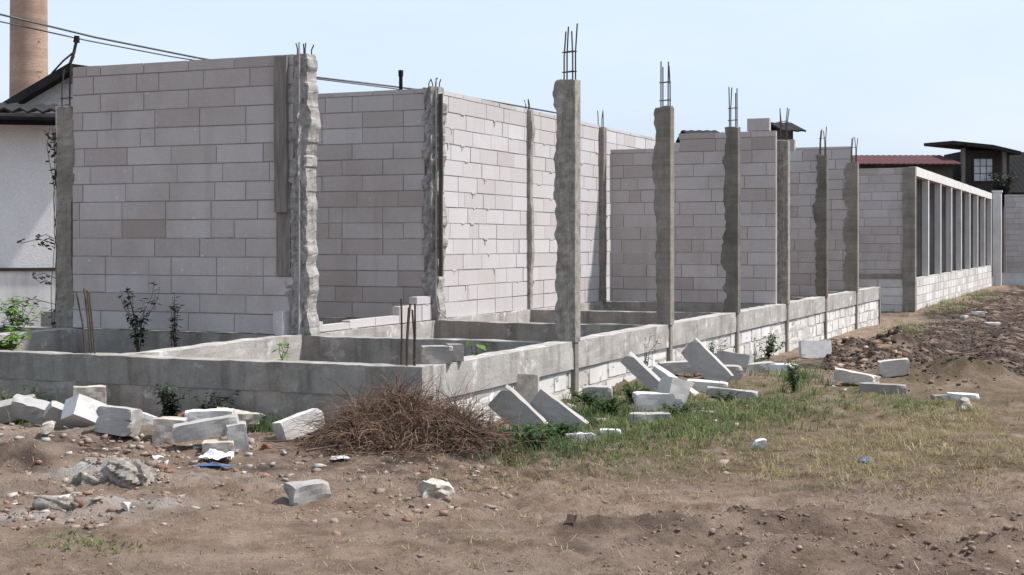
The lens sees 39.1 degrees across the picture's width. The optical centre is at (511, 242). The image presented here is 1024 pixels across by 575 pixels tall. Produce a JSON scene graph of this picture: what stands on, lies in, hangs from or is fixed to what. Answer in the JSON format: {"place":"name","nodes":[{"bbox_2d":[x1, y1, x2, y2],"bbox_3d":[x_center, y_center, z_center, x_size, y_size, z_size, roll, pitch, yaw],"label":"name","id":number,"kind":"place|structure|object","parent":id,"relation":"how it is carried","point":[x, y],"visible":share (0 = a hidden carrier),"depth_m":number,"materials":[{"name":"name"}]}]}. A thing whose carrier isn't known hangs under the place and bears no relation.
{"place":"outdoors","nodes":[
{"label":"outdoors","id":0,"kind":"place"},
{"bbox_2d":[0,21,403,89],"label":"power cable","id":1,"kind":"object","parent":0,"point":[168,55],"visible":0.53,"depth_m":36.52,"materials":[{"name":"rubber"}]},
{"bbox_2d":[0,13,555,112],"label":"power cable","id":2,"kind":"object","parent":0,"point":[21,19],"visible":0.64,"depth_m":36.70,"materials":[{"name":"rubber"}]},
{"bbox_2d":[0,286,1008,557],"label":"green grass","id":3,"kind":"structure","parent":0,"point":[692,422],"depth_m":12.01,"materials":[{"name":"plant"}]},
{"bbox_2d":[0,270,1023,574],"bbox_3d":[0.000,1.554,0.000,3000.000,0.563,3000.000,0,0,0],"label":"ground","id":4,"kind":"structure","parent":0,"point":[244,550],"depth_m":8.43,"materials":[{"name":"soil"}]},
{"bbox_2d":[0,394,36,422],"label":"concrete block","id":5,"kind":"object","parent":4,"relation":"on","point":[4,404],"depth_m":11.96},
{"bbox_2d":[0,384,54,400],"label":"weed","id":6,"kind":"object","parent":4,"relation":"on","point":[32,390],"visible":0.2,"depth_m":12.45,"materials":[{"name":"green plant"}]},
{"bbox_2d":[9,0,47,97],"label":"brick chimney","id":7,"kind":"object","parent":4,"relation":"on","point":[28,62],"visible":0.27,"depth_m":77.15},
{"bbox_2d":[0,102,68,326],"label":"shed","id":8,"kind":"structure","parent":4,"relation":"on","point":[26,198],"depth_m":22.47,"materials":[{"name":"white paint"}]},
{"bbox_2d":[11,394,67,427],"bbox_3d":[-3.780,1.375,11.608,0.566,0.178,0.108,11,32,22],"label":"concrete block","id":9,"kind":"object","parent":4,"relation":"on","point":[29,409],"depth_m":11.60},
{"bbox_2d":[3,63,86,113],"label":"roof","id":10,"kind":"structure","parent":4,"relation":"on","point":[46,90],"depth_m":26.84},
{"bbox_2d":[51,36,79,75],"bbox_3d":[-8.102,-3.473,26.800,0.956,0.742,0.130,0,0,0],"label":"power bracket","id":11,"kind":"object","parent":10,"relation":"on","point":[76,40],"visible":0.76,"depth_m":26.78,"materials":[{"name":"metal"}]},
{"bbox_2d":[41,421,55,433],"bbox_3d":[-3.402,1.356,10.550,0.076,0.088,0.134,0,0,44],"label":"rubble lump","id":12,"kind":"object","parent":4,"relation":"on","point":[47,427],"visible":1,"depth_m":10.52,"materials":[{"name":"stone"}]},
{"bbox_2d":[32,495,73,510],"bbox_3d":[-2.602,1.498,8.229,0.276,0.105,0.145,0,0,0],"label":"rubble lump","id":13,"kind":"object","parent":4,"relation":"on","point":[42,502],"visible":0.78,"depth_m":8.18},
{"bbox_2d":[43,401,78,427],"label":"concrete block","id":14,"kind":"object","parent":4,"relation":"on","point":[53,410],"depth_m":11.37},
{"bbox_2d":[61,394,106,427],"bbox_3d":[-3.335,1.326,11.235,0.263,0.177,0.226,29,-36,-34],"label":"concrete block","id":15,"kind":"object","parent":4,"relation":"on","point":[79,410],"depth_m":11.15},
{"bbox_2d":[72,467,106,485],"bbox_3d":[-2.625,1.481,9.060,0.272,0.123,0.191,0,0,0],"label":"rubble lump","id":16,"kind":"object","parent":4,"relation":"on","point":[86,477],"visible":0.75,"depth_m":9.00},
{"bbox_2d":[73,385,105,403],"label":"concrete block","id":17,"kind":"object","parent":4,"relation":"on","point":[97,392],"depth_m":12.02,"materials":[{"name":"concrete"}]},
{"bbox_2d":[95,415,141,436],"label":"concrete block","id":18,"kind":"object","parent":4,"relation":"on","point":[111,425],"depth_m":10.56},
{"bbox_2d":[96,405,143,420],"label":"concrete block","id":19,"kind":"object","parent":18,"relation":"on","point":[126,413],"depth_m":10.59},
{"bbox_2d":[102,457,154,488],"bbox_3d":[-2.412,1.482,9.055,0.329,0.251,0.265,0,0,0],"label":"rubble lump","id":20,"kind":"object","parent":4,"relation":"on","point":[126,472],"visible":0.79,"depth_m":8.98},
{"bbox_2d":[139,412,157,424],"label":"concrete block","id":21,"kind":"object","parent":4,"relation":"on","point":[147,419],"depth_m":11.48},
{"bbox_2d":[152,416,187,443],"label":"concrete block","id":22,"kind":"object","parent":4,"relation":"on","point":[162,429],"depth_m":10.52,"materials":[{"name":"concrete"}]},
{"bbox_2d":[154,381,192,416],"bbox_3d":[-2.777,1.333,11.730,0.322,0.378,0.328,0,0,0],"label":"weed","id":23,"kind":"object","parent":4,"relation":"on","point":[164,395],"visible":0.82,"depth_m":11.71,"materials":[{"name":"green plant"}]},
{"bbox_2d":[172,414,238,442],"bbox_3d":[-2.204,1.341,10.387,0.467,0.127,0.189,-9,1,-9],"label":"concrete block","id":24,"kind":"object","parent":4,"relation":"on","point":[199,429],"depth_m":10.30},
{"bbox_2d":[185,408,234,421],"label":"concrete block","id":25,"kind":"object","parent":4,"relation":"on","point":[194,414],"depth_m":10.95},
{"bbox_2d":[190,391,237,408],"bbox_3d":[-2.434,1.370,11.760,0.399,0.321,0.321,0,0,0],"label":"weed","id":26,"kind":"object","parent":4,"relation":"on","point":[215,404],"visible":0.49,"depth_m":11.74,"materials":[{"name":"green plant"}]},
{"bbox_2d":[198,449,233,459],"bbox_3d":[-2.025,1.446,9.872,0.238,0.074,0.202,0,0,0],"label":"waste paper","id":27,"kind":"object","parent":4,"relation":"on","point":[214,454],"visible":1,"depth_m":9.81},
{"bbox_2d":[202,439,233,453],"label":"concrete block","id":28,"kind":"object","parent":4,"relation":"on","point":[223,445],"depth_m":10.17,"materials":[{"name":"concrete"}]},
{"bbox_2d":[226,421,249,451],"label":"concrete block","id":29,"kind":"object","parent":4,"relation":"on","point":[237,434],"depth_m":10.26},
{"bbox_2d":[217,407,265,432],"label":"concrete block","id":30,"kind":"object","parent":4,"relation":"on","point":[244,415],"depth_m":11.48,"materials":[{"name":"concrete"}]},
{"bbox_2d":[272,408,324,441],"bbox_3d":[-1.611,1.381,10.914,0.351,0.157,0.205,-19,2,-31],"label":"concrete block","id":31,"kind":"object","parent":4,"relation":"on","point":[280,428],"depth_m":10.82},
{"bbox_2d":[283,479,330,505],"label":"concrete block","id":32,"kind":"object","parent":4,"relation":"on","point":[303,492],"depth_m":8.48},
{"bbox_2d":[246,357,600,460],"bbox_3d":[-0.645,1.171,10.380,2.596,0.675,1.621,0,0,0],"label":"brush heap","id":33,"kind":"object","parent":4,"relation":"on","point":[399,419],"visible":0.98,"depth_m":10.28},
{"bbox_2d":[417,478,454,498],"bbox_3d":[-0.447,1.490,8.631,0.210,0.133,0.161,13,-4,-20],"label":"stone","id":34,"kind":"object","parent":4,"relation":"on","point":[432,486],"visible":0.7,"depth_m":8.59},
{"bbox_2d":[0,287,880,432],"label":"foundation","id":35,"kind":"object","parent":4,"relation":"on","point":[253,371],"visible":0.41,"depth_m":14.68,"materials":[{"name":"concrete"}]},
{"bbox_2d":[56,63,81,327],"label":"concrete column","id":36,"kind":"structure","parent":35,"relation":"on","point":[64,234],"depth_m":16.55,"materials":[{"name":"concrete"}]},
{"bbox_2d":[8,129,56,327],"bbox_3d":[-5.564,-0.019,16.816,0.760,2.604,0.226,0,0,23],"label":"climbing ivy","id":37,"kind":"object","parent":36,"relation":"attached to","point":[54,185],"visible":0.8,"depth_m":16.72,"materials":[{"name":"green plant"}]},
{"bbox_2d":[75,288,95,353],"bbox_3d":[-3.718,0.711,12.640,0.253,0.620,0.102,0,0,39],"label":"rebar cluster","id":38,"kind":"object","parent":35,"relation":"on","point":[90,323],"visible":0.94,"depth_m":12.62,"materials":[{"name":"metal"}]},
{"bbox_2d":[73,54,293,333],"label":"block wall","id":39,"kind":"structure","parent":35,"relation":"on","point":[179,149],"depth_m":15.93,"materials":[{"name":"concrete"}]},
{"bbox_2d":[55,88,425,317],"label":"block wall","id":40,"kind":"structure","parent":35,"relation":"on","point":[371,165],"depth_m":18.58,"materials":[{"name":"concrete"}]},
{"bbox_2d":[273,311,289,335],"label":"concrete block","id":41,"kind":"object","parent":35,"relation":"on","point":[280,323],"depth_m":15.27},
{"bbox_2d":[298,42,299,334],"bbox_3d":[-2.256,-0.565,15.266,0.017,3.110,0.026,0,0,1],"label":"steel rod","id":42,"kind":"object","parent":35,"relation":"on","point":[299,194],"visible":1,"depth_m":15.26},
{"bbox_2d":[285,43,320,334],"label":"concrete column","id":43,"kind":"structure","parent":35,"relation":"on","point":[305,146],"depth_m":15.32,"materials":[{"name":"concrete"}]},
{"bbox_2d":[274,55,287,211],"bbox_3d":[-2.465,-1.155,15.364,0.163,1.670,0.038,0,0,23],"label":"plank","id":44,"kind":"object","parent":43,"relation":"attached to","point":[280,133],"visible":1,"depth_m":15.35,"materials":[{"name":"grey wood"}]},
{"bbox_2d":[276,182,291,275],"bbox_3d":[-2.437,-0.142,15.387,0.179,1.004,0.031,0,0,23],"label":"plank","id":45,"kind":"object","parent":43,"relation":"attached to","point":[283,245],"visible":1,"depth_m":15.37,"materials":[{"name":"grey wood"}]},
{"bbox_2d":[319,296,430,331],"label":"block wall","id":46,"kind":"structure","parent":35,"relation":"on","point":[423,308],"depth_m":17.28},
{"bbox_2d":[400,299,415,365],"bbox_3d":[-0.807,0.734,11.354,0.086,0.573,0.179,0,0,-30],"label":"rebar cluster","id":47,"kind":"object","parent":35,"relation":"on","point":[414,332],"visible":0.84,"depth_m":11.34,"materials":[{"name":"metal"}]},
{"bbox_2d":[421,78,447,320],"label":"concrete column","id":48,"kind":"structure","parent":35,"relation":"on","point":[428,180],"depth_m":18.22,"materials":[{"name":"concrete"}]},
{"bbox_2d":[438,94,442,275],"bbox_3d":[-0.896,-0.720,18.127,0.058,2.300,0.030,0,0,23],"label":"plank","id":49,"kind":"object","parent":48,"relation":"attached to","point":[440,188],"visible":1,"depth_m":18.11,"materials":[{"name":"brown wood"}]},
{"bbox_2d":[420,345,452,363],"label":"concrete block","id":50,"kind":"object","parent":35,"relation":"on","point":[436,354],"depth_m":11.59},
{"bbox_2d":[435,78,447,318],"bbox_3d":[-0.882,-0.551,18.116,0.175,3.037,0.025,0,0,22],"label":"steel rod","id":51,"kind":"object","parent":35,"relation":"on","point":[436,199],"visible":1,"depth_m":18.14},
{"bbox_2d":[445,343,463,361],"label":"concrete block","id":52,"kind":"object","parent":35,"relation":"on","point":[458,352],"depth_m":11.79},
{"bbox_2d":[443,91,599,317],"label":"block wall","id":53,"kind":"structure","parent":35,"relation":"on","point":[485,188],"depth_m":20.28,"materials":[{"name":"concrete"}]},
{"bbox_2d":[524,99,534,309],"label":"concrete column","id":54,"kind":"structure","parent":35,"relation":"on","point":[530,206],"depth_m":21.08,"materials":[{"name":"concrete"}]},
{"bbox_2d":[552,23,579,342],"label":"concrete column","id":55,"kind":"structure","parent":35,"relation":"on","point":[566,104],"depth_m":14.26,"materials":[{"name":"concrete"}]},
{"bbox_2d":[597,111,606,301],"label":"concrete column","id":56,"kind":"structure","parent":35,"relation":"on","point":[602,211],"depth_m":23.94,"materials":[{"name":"concrete"}]},
{"bbox_2d":[605,127,675,299],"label":"block wall","id":57,"kind":"structure","parent":35,"relation":"on","point":[617,139],"depth_m":24.61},
{"bbox_2d":[652,61,673,324],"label":"concrete column","id":58,"kind":"structure","parent":35,"relation":"on","point":[663,166],"depth_m":17.21,"materials":[{"name":"concrete"}]},
{"bbox_2d":[720,87,740,312],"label":"concrete column","id":59,"kind":"structure","parent":35,"relation":"on","point":[730,261],"depth_m":20.17,"materials":[{"name":"concrete"}]},
{"bbox_2d":[674,139,818,295],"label":"block wall","id":60,"kind":"structure","parent":35,"relation":"on","point":[803,187],"depth_m":26.23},
{"bbox_2d":[776,108,789,303],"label":"concrete column","id":61,"kind":"structure","parent":35,"relation":"on","point":[783,216],"depth_m":23.12,"materials":[{"name":"concrete"}]},
{"bbox_2d":[812,127,827,296],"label":"concrete column","id":62,"kind":"structure","parent":35,"relation":"on","point":[820,208],"depth_m":26.08,"materials":[{"name":"concrete"}]},
{"bbox_2d":[795,146,850,290],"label":"block wall","id":63,"kind":"structure","parent":35,"relation":"on","point":[839,158],"depth_m":29.18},
{"bbox_2d":[843,137,858,290],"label":"concrete column","id":64,"kind":"structure","parent":35,"relation":"on","point":[851,225],"depth_m":29.05,"materials":[{"name":"concrete"}]},
{"bbox_2d":[0,380,933,473],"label":"block crumbs","id":65,"kind":"object","parent":4,"relation":"on","point":[63,435],"visible":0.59,"depth_m":10.48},
{"bbox_2d":[0,368,999,536],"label":"rubble","id":66,"kind":"object","parent":4,"relation":"on","point":[76,503],"visible":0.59,"depth_m":9.02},
{"bbox_2d":[0,443,1014,574],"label":"soil clods","id":67,"kind":"object","parent":4,"relation":"on","point":[421,556],"visible":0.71,"depth_m":7.69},
{"bbox_2d":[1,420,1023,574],"bbox_3d":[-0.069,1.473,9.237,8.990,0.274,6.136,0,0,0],"label":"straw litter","id":68,"kind":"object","parent":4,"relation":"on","point":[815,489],"visible":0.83,"depth_m":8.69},
{"bbox_2d":[488,385,547,427],"bbox_3d":[0.051,1.402,11.776,0.466,0.227,0.107,43,9,10],"label":"concrete block","id":69,"kind":"object","parent":4,"relation":"on","point":[514,400],"depth_m":11.74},
{"bbox_2d":[513,374,538,403],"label":"concrete block","id":70,"kind":"object","parent":4,"relation":"on","point":[526,387],"depth_m":12.92,"materials":[{"name":"concrete"}]},
{"bbox_2d":[497,424,556,448],"bbox_3d":[0.122,1.436,10.514,0.481,0.200,0.411,0,0,0],"label":"weed","id":71,"kind":"object","parent":4,"relation":"on","point":[527,435],"visible":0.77,"depth_m":10.49,"materials":[{"name":"green plant"}]},
{"bbox_2d":[530,388,588,428],"bbox_3d":[0.383,1.423,11.877,0.486,0.197,0.108,36,9,13],"label":"concrete block","id":72,"kind":"object","parent":4,"relation":"on","point":[546,405],"depth_m":11.84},
{"bbox_2d":[536,418,585,438],"bbox_3d":[0.390,1.480,11.271,0.384,0.186,0.284,0,0,-21],"label":"weed","id":73,"kind":"object","parent":4,"relation":"on","point":[561,428],"visible":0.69,"depth_m":11.24,"materials":[{"name":"green plant"}]},
{"bbox_2d":[566,389,596,405],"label":"weed","id":74,"kind":"object","parent":4,"relation":"on","point":[585,396],"visible":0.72,"depth_m":13.22,"materials":[{"name":"green plant"}]},
{"bbox_2d":[582,385,612,400],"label":"concrete block","id":75,"kind":"object","parent":4,"relation":"on","point":[608,391],"depth_m":13.83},
{"bbox_2d":[572,389,634,414],"bbox_3d":[0.816,1.438,12.660,0.474,0.252,0.383,0,0,42],"label":"weed","id":76,"kind":"object","parent":4,"relation":"on","point":[609,404],"visible":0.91,"depth_m":12.67,"materials":[{"name":"green plant"}]},
{"bbox_2d":[621,382,651,403],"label":"weed","id":77,"kind":"object","parent":4,"relation":"on","point":[629,390],"visible":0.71,"depth_m":13.66,"materials":[{"name":"green plant"}]},
{"bbox_2d":[620,352,660,391],"bbox_3d":[1.370,1.364,14.504,0.624,0.136,0.147,43,12,13],"label":"concrete block","id":78,"kind":"object","parent":4,"relation":"on","point":[639,369],"depth_m":14.46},
{"bbox_2d":[629,412,670,423],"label":"concrete block","id":79,"kind":"object","parent":4,"relation":"on","point":[641,415],"depth_m":12.15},
{"bbox_2d":[632,391,683,411],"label":"concrete block","id":80,"kind":"object","parent":4,"relation":"on","point":[650,401],"depth_m":12.80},
{"bbox_2d":[652,365,698,395],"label":"concrete block","id":81,"kind":"object","parent":4,"relation":"on","point":[660,372],"depth_m":14.65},
{"bbox_2d":[657,376,694,402],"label":"concrete block","id":82,"kind":"object","parent":4,"relation":"on","point":[681,388],"depth_m":13.43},
{"bbox_2d":[658,360,698,373],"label":"concrete block","id":83,"kind":"object","parent":4,"relation":"on","point":[680,367],"depth_m":16.20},
{"bbox_2d":[659,402,704,414],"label":"weed","id":84,"kind":"object","parent":4,"relation":"on","point":[680,410],"visible":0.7,"depth_m":12.58,"materials":[{"name":"green plant"}]},
{"bbox_2d":[681,338,733,381],"bbox_3d":[2.134,1.335,15.753,0.585,0.245,0.108,46,16,16],"label":"concrete block","id":85,"kind":"object","parent":4,"relation":"on","point":[702,359],"depth_m":15.71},
{"bbox_2d":[687,379,727,391],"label":"concrete block","id":86,"kind":"object","parent":4,"relation":"on","point":[701,383],"depth_m":14.82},
{"bbox_2d":[704,390,745,403],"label":"weed","id":87,"kind":"object","parent":4,"relation":"on","point":[721,395],"visible":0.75,"depth_m":13.80,"materials":[{"name":"green plant"}]},
{"bbox_2d":[706,386,757,399],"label":"concrete block","id":88,"kind":"object","parent":4,"relation":"on","point":[712,389],"depth_m":14.21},
{"bbox_2d":[725,365,742,380],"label":"concrete block","id":89,"kind":"object","parent":4,"relation":"on","point":[736,371],"depth_m":15.96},
{"bbox_2d":[716,350,753,368],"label":"concrete block","id":90,"kind":"object","parent":4,"relation":"on","point":[732,358],"depth_m":17.02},
{"bbox_2d":[741,361,774,372],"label":"concrete block","id":91,"kind":"object","parent":4,"relation":"on","point":[762,365],"depth_m":17.01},
{"bbox_2d":[754,333,786,358],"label":"weed","id":92,"kind":"object","parent":4,"relation":"on","point":[769,349],"visible":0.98,"depth_m":21.17,"materials":[{"name":"green plant"}]},
{"bbox_2d":[768,363,798,371],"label":"concrete block","id":93,"kind":"object","parent":4,"relation":"on","point":[775,366],"depth_m":17.02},
{"bbox_2d":[771,122,805,139],"bbox_3d":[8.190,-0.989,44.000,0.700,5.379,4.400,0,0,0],"label":"house","id":94,"kind":"structure","parent":4,"relation":"on","point":[792,127],"depth_m":42.84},
{"bbox_2d":[784,358,802,392],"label":"weed","id":95,"kind":"object","parent":4,"relation":"on","point":[792,376],"visible":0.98,"depth_m":14.64,"materials":[{"name":"green plant"}]},
{"bbox_2d":[798,340,831,358],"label":"concrete block","id":96,"kind":"object","parent":4,"relation":"on","point":[815,349],"depth_m":21.24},
{"bbox_2d":[638,503,1023,574],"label":"churned clods","id":97,"kind":"object","parent":4,"relation":"on","point":[892,546],"visible":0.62,"depth_m":6.91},
{"bbox_2d":[833,367,880,384],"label":"concrete block","id":98,"kind":"object","parent":4,"relation":"on","point":[847,376],"depth_m":15.29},
{"bbox_2d":[829,329,908,368],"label":"earth lumps","id":99,"kind":"object","parent":4,"relation":"on","point":[861,359],"visible":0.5,"depth_m":19.87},
{"bbox_2d":[859,382,905,394],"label":"concrete block","id":100,"kind":"object","parent":4,"relation":"on","point":[874,387],"depth_m":14.62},
{"bbox_2d":[877,358,909,376],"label":"concrete block","id":101,"kind":"object","parent":4,"relation":"on","point":[893,367],"depth_m":16.25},
{"bbox_2d":[852,155,962,276],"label":"house","id":102,"kind":"structure","parent":4,"relation":"on","point":[940,165],"depth_m":60.20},
{"bbox_2d":[834,167,991,311],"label":"unfinished building","id":103,"kind":"structure","parent":4,"relation":"on","point":[914,222],"depth_m":36.33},
{"bbox_2d":[822,291,1023,376],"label":"tilled clods","id":104,"kind":"object","parent":4,"relation":"on","point":[996,353],"visible":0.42,"depth_m":22.93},
{"bbox_2d":[874,354,1008,390],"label":"heap clods","id":105,"kind":"object","parent":4,"relation":"on","point":[964,381],"visible":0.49,"depth_m":16.05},
{"bbox_2d":[946,392,979,399],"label":"concrete block","id":106,"kind":"object","parent":4,"relation":"on","point":[955,395],"depth_m":14.01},
{"bbox_2d":[956,397,972,410],"bbox_3d":[4.145,1.492,13.142,0.148,0.149,0.142,0,0,0],"label":"stone","id":107,"kind":"object","parent":4,"relation":"on","point":[962,401],"visible":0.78,"depth_m":13.14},
{"bbox_2d":[924,141,1020,272],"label":"wooden hut","id":108,"kind":"object","parent":4,"relation":"on","point":[979,161],"visible":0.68,"depth_m":61.94,"materials":[{"name":"brown wood"}]},
{"bbox_2d":[972,157,992,181],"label":"window","id":109,"kind":"structure","parent":108,"relation":"in","point":[980,165],"depth_m":61.91,"materials":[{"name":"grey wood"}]},
{"bbox_2d":[954,152,1023,274],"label":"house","id":110,"kind":"structure","parent":4,"relation":"on","point":[1016,163],"depth_m":68.40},
{"bbox_2d":[992,190,1002,285],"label":"gate pillar","id":111,"kind":"structure","parent":4,"relation":"on","point":[997,237],"depth_m":53.31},
{"bbox_2d":[982,170,1018,208],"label":"shrub","id":112,"kind":"object","parent":4,"relation":"on","point":[1005,189],"visible":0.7,"depth_m":58.93,"materials":[{"name":"green plant"}]},
{"bbox_2d":[1002,194,1023,285],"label":"block wall","id":113,"kind":"structure","parent":4,"relation":"on","point":[1013,274],"depth_m":54.18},
{"bbox_2d":[0,0,1023,155],"label":"sky","id":114,"kind":"structure","parent":0,"point":[896,77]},
{"bbox_2d":[59,381,1023,574],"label":"dry grass","id":115,"kind":"structure","parent":0,"point":[912,437],"depth_m":10.26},
{"bbox_2d":[610,118,776,303],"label":"block wall","id":116,"kind":"structure","parent":0,"point":[699,174],"depth_m":23.45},
{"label":"soil floor","id":117,"kind":"structure","parent":0,"visible":0},
{"bbox_2d":[0,327,33,350],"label":"shrub","id":118,"kind":"object","parent":117,"relation":"on","point":[11,338],"visible":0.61,"depth_m":15.22,"materials":[{"name":"green plant"}]},
{"bbox_2d":[0,296,48,325],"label":"shrub","id":119,"kind":"object","parent":117,"relation":"on","point":[14,309],"visible":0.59,"depth_m":17.86,"materials":[{"name":"green plant"}]},
{"bbox_2d":[118,282,160,351],"bbox_3d":[-4.054,0.840,15.697,0.483,0.824,0.539,0,0,0],"label":"shrub","id":120,"kind":"object","parent":117,"relation":"on","point":[139,322],"visible":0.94,"depth_m":15.66,"materials":[{"name":"green plant"}]},
{"bbox_2d":[167,292,184,347],"bbox_3d":[-3.651,0.893,15.571,0.213,0.715,0.202,0,0,0],"label":"shrub","id":121,"kind":"object","parent":117,"relation":"on","point":[173,327],"visible":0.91,"depth_m":15.58,"materials":[{"name":"green plant"}]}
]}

